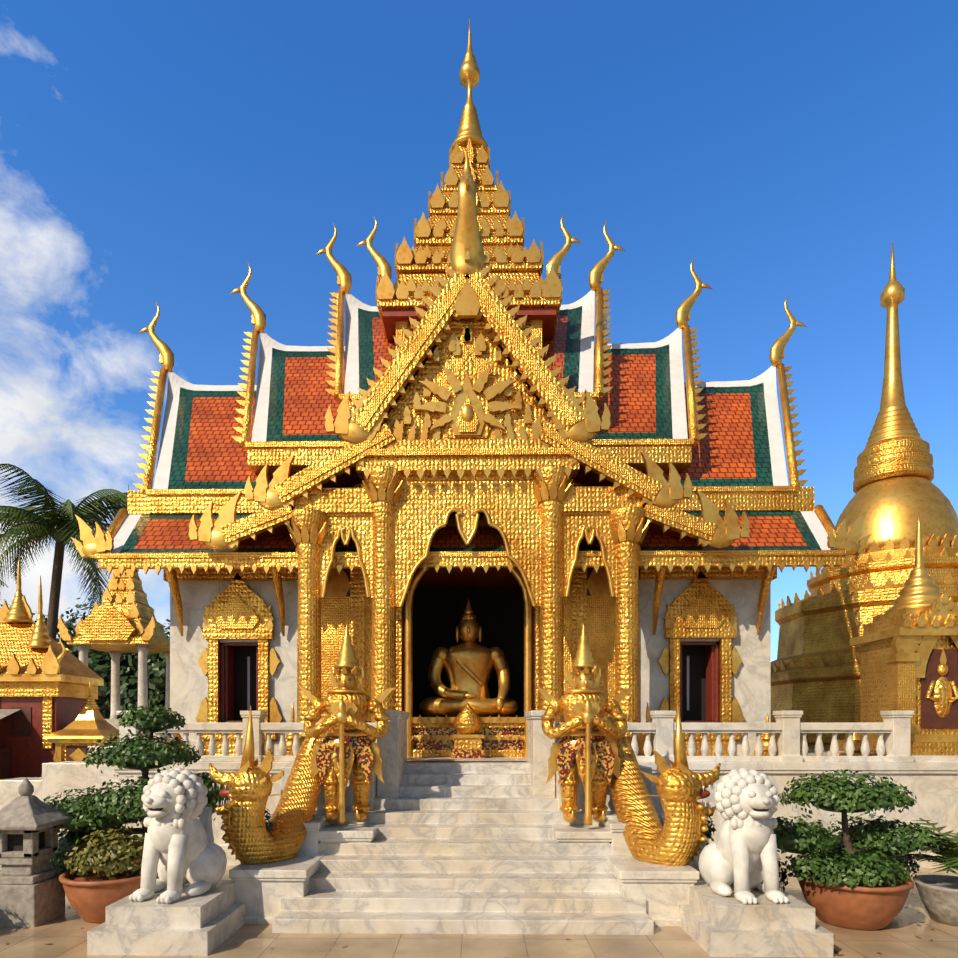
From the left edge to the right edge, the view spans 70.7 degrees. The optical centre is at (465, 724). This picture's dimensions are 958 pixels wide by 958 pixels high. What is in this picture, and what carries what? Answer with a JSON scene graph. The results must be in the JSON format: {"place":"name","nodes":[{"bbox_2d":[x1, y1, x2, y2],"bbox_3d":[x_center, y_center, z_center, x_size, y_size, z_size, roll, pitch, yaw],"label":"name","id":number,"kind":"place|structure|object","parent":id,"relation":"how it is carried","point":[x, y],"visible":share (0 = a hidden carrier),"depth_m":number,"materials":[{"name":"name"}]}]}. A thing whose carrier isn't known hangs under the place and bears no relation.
{"place":"outdoors","nodes":[
{"label":"outdoors","id":0,"kind":"place"},
{"bbox_2d":[58,484,169,744],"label":"pavilion","id":1,"kind":"structure","parent":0,"point":[118,621],"depth_m":19.19,"materials":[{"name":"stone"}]},
{"bbox_2d":[240,308,696,722],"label":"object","id":2,"kind":"object","parent":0,"point":[391,317],"visible":0.02,"depth_m":11.88,"materials":[{"name":"red paint"}]},
{"bbox_2d":[5,892,931,957],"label":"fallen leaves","id":3,"kind":"object","parent":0,"point":[834,950],"visible":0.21,"depth_m":6.54,"materials":[{"name":"brown plant"}]},
{"bbox_2d":[170,568,775,755],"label":"temple walls","id":4,"kind":"structure","parent":0,"point":[443,595],"depth_m":11.98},
{"bbox_2d":[0,865,957,957],"bbox_3d":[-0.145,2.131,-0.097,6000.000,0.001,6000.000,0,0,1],"label":"ground","id":5,"kind":"structure","parent":0,"point":[65,934],"depth_m":6.58,"materials":[{"name":"stone"}]},
{"bbox_2d":[0,778,74,927],"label":"stone lantern","id":6,"kind":"object","parent":5,"relation":"on","point":[32,893],"visible":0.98,"depth_m":7.21,"materials":[{"name":"grey stone"}]},
{"bbox_2d":[0,558,103,779],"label":"shrine","id":7,"kind":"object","parent":5,"relation":"on","point":[45,678],"depth_m":13.64,"materials":[{"name":"gold wood"}]},
{"bbox_2d":[0,745,117,839],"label":"stepped wall","id":8,"kind":"structure","parent":5,"relation":"on","point":[57,777],"depth_m":11.01,"materials":[{"name":"stone"}]},
{"bbox_2d":[32,613,89,665],"bbox_3d":[-17.320,-1.233,27.592,5.804,6.802,6.285,0,0,29],"label":"tree","id":9,"kind":"object","parent":5,"relation":"on","point":[57,639],"depth_m":27.44,"materials":[{"name":"green plant"}]},
{"bbox_2d":[0,464,127,640],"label":"palm","id":10,"kind":"object","parent":5,"relation":"on","point":[61,530],"visible":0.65,"depth_m":23.49,"materials":[{"name":"green plant"}]},
{"bbox_2d":[50,824,131,874],"bbox_3d":[-4.565,1.581,8.167,1.126,1.091,0.922,0,0,1],"label":"shrub","id":11,"kind":"object","parent":5,"relation":"on","point":[67,841],"visible":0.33,"depth_m":7.90,"materials":[{"name":"green plant"}]},
{"bbox_2d":[34,598,166,718],"bbox_3d":[-19.215,-2.447,36.173,7.220,9.209,7.993,0,0,1],"label":"tree","id":12,"kind":"object","parent":5,"relation":"on","point":[72,620],"depth_m":34.52,"materials":[{"name":"green plant"}]},
{"bbox_2d":[64,616,169,710],"bbox_3d":[-14.753,-1.478,29.185,7.303,7.289,7.727,0,0,1],"label":"tree","id":13,"kind":"object","parent":5,"relation":"on","point":[73,649],"visible":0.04,"depth_m":27.50,"materials":[{"name":"green plant"}]},
{"bbox_2d":[76,649,162,718],"bbox_3d":[-13.083,-0.965,26.087,5.271,6.271,6.079,0,0,1],"label":"tree","id":14,"kind":"object","parent":5,"relation":"on","point":[99,669],"visible":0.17,"depth_m":24.44,"materials":[{"name":"green plant"}]},
{"bbox_2d":[43,704,231,923],"bbox_3d":[-3.894,0.942,7.751,2.404,2.378,1.518,0,0,1],"label":"topiary","id":15,"kind":"object","parent":5,"relation":"on","point":[94,884],"visible":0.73,"depth_m":7.50,"materials":[{"name":"plant"}]},
{"bbox_2d":[105,628,169,710],"bbox_3d":[-10.652,-0.699,24.539,4.661,5.745,5.047,0,0,-40],"label":"tree","id":16,"kind":"object","parent":5,"relation":"on","point":[130,696],"visible":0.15,"depth_m":23.03,"materials":[{"name":"green plant"}]},
{"bbox_2d":[147,654,165,711],"bbox_3d":[-9.498,-0.366,23.585,3.261,5.085,3.372,0,0,-28],"label":"tree","id":17,"kind":"object","parent":5,"relation":"on","point":[160,679],"visible":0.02,"depth_m":22.52,"materials":[{"name":"green plant"}]},
{"bbox_2d":[87,768,245,955],"bbox_3d":[-2.937,1.292,6.898,1.120,1.718,1.320,0,0,1],"label":"lion","id":18,"kind":"object","parent":5,"relation":"on","point":[184,904],"visible":1,"depth_m":6.60},
{"bbox_2d":[225,809,272,832],"bbox_3d":[-2.528,1.132,7.841,0.583,0.546,0.519,0,0,1],"label":"lion shrub","id":19,"kind":"object","parent":5,"relation":"on","point":[270,825],"visible":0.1,"depth_m":7.83,"materials":[{"name":"green plant"}]},
{"bbox_2d":[272,761,653,934],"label":"stairs","id":20,"kind":"structure","parent":5,"relation":"on","point":[465,847],"depth_m":7.76,"materials":[{"name":"stone"}]},
{"bbox_2d":[229,710,698,925],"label":"stair blocks","id":21,"kind":"structure","parent":5,"relation":"on","point":[261,890],"depth_m":8.04,"materials":[{"name":"stone"}]},
{"bbox_2d":[209,705,328,864],"bbox_3d":[-2.062,0.741,8.420,0.790,1.917,2.404,0,0,22],"label":"naga statue","id":22,"kind":"object","parent":21,"relation":"on","point":[247,836],"visible":0.75,"depth_m":7.48,"materials":[{"name":"gold metal"}]},
{"bbox_2d":[297,624,395,824],"bbox_3d":[-1.508,-0.018,8.766,1.256,2.580,1.185,0,0,1],"label":"guardian statue","id":23,"kind":"object","parent":21,"relation":"on","point":[344,748],"visible":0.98,"depth_m":8.43,"materials":[{"name":"gold metal"}]},
{"bbox_2d":[534,623,632,824],"bbox_3d":[1.492,-0.018,8.719,1.256,2.580,1.185,0,0,1],"label":"guardian statue","id":24,"kind":"object","parent":21,"relation":"on","point":[585,748],"visible":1,"depth_m":8.39,"materials":[{"name":"gold metal"}]},
{"bbox_2d":[602,705,720,865],"bbox_3d":[2.010,0.741,8.347,0.845,1.917,2.404,0,0,-20],"label":"naga statue","id":25,"kind":"object","parent":21,"relation":"on","point":[679,838],"visible":0.81,"depth_m":7.40,"materials":[{"name":"gold metal"}]},
{"bbox_2d":[112,710,957,867],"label":"platform","id":26,"kind":"structure","parent":5,"relation":"on","point":[933,787],"depth_m":10.21,"materials":[{"name":"stone"}]},
{"bbox_2d":[41,680,118,776],"bbox_3d":[-7.807,0.122,14.024,1.254,2.118,1.254,0,0,1],"label":"shrine lantern","id":27,"kind":"object","parent":26,"relation":"on","point":[90,725],"visible":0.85,"depth_m":13.62,"materials":[{"name":"metal"}]},
{"bbox_2d":[410,598,525,757],"bbox_3d":[0.049,-0.908,12.417,2.280,2.940,2.110,0,0,1],"label":"buddha statue","id":28,"kind":"object","parent":26,"relation":"on","point":[468,728],"visible":0.96,"depth_m":12.11,"materials":[{"name":"gold metal"}]},
{"bbox_2d":[71,19,870,756],"bbox_3d":[0.070,-7.309,13.756,14.756,15.740,7.591,0,0,1],"label":"temple","id":29,"kind":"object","parent":26,"relation":"on","point":[467,429],"visible":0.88,"depth_m":10.90,"materials":[{"name":"gold metal"}]},
{"bbox_2d":[105,290,835,552],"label":"temple roof","id":30,"kind":"structure","parent":29,"relation":"attached to","point":[645,397],"depth_m":13.11,"materials":[{"name":"orange tile"}]},
{"bbox_2d":[828,514,957,761],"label":"shrine","id":31,"kind":"object","parent":26,"relation":"on","point":[907,642],"visible":0.98,"depth_m":10.57,"materials":[{"name":"metal"}]},
{"bbox_2d":[679,768,832,956],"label":"lion","id":32,"kind":"object","parent":5,"relation":"on","point":[741,903],"visible":1,"depth_m":6.56},
{"bbox_2d":[777,848,789,890],"bbox_3d":[3.275,1.650,7.847,0.927,0.935,0.821,0,0,1],"label":"shrub","id":33,"kind":"object","parent":5,"relation":"on","point":[782,875],"visible":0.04,"depth_m":7.71,"materials":[{"name":"green plant"}]},
{"bbox_2d":[773,769,940,930],"bbox_3d":[4.159,1.310,7.338,1.991,1.644,1.253,0,0,1],"label":"topiary","id":34,"kind":"object","parent":5,"relation":"on","point":[852,891],"visible":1,"depth_m":7.07,"materials":[{"name":"plant"}]},
{"bbox_2d":[771,241,957,750],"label":"chedi","id":35,"kind":"structure","parent":5,"relation":"on","point":[815,671],"depth_m":18.51,"materials":[{"name":"gold metal"}]},
{"bbox_2d":[818,811,919,877],"bbox_3d":[4.989,1.574,8.425,1.216,1.011,1.030,0,0,1],"label":"shrub","id":36,"kind":"object","parent":5,"relation":"on","point":[914,865],"visible":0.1,"depth_m":8.29,"materials":[{"name":"green plant"}]},
{"bbox_2d":[895,818,957,926],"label":"cycad","id":37,"kind":"object","parent":5,"relation":"on","point":[938,894],"visible":0.9,"depth_m":7.26,"materials":[{"name":"plant"}]},
{"bbox_2d":[0,0,957,661],"label":"sky","id":38,"kind":"structure","parent":0,"point":[152,151],"materials":[{"name":"blue"}]},
{"bbox_2d":[166,702,869,755],"bbox_3d":[0.631,0.086,11.243,11.520,0.950,1.020,0,0,1],"label":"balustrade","id":39,"kind":"object","parent":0,"point":[856,738],"visible":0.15,"depth_m":11.34,"materials":[{"name":"white stone"}]},
{"bbox_2d":[703,816,715,844],"bbox_3d":[2.592,1.171,7.758,0.529,0.552,0.522,0,0,1],"label":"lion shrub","id":40,"kind":"object","parent":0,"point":[708,834],"visible":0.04,"depth_m":7.61,"materials":[{"name":"green plant"}]}
]}

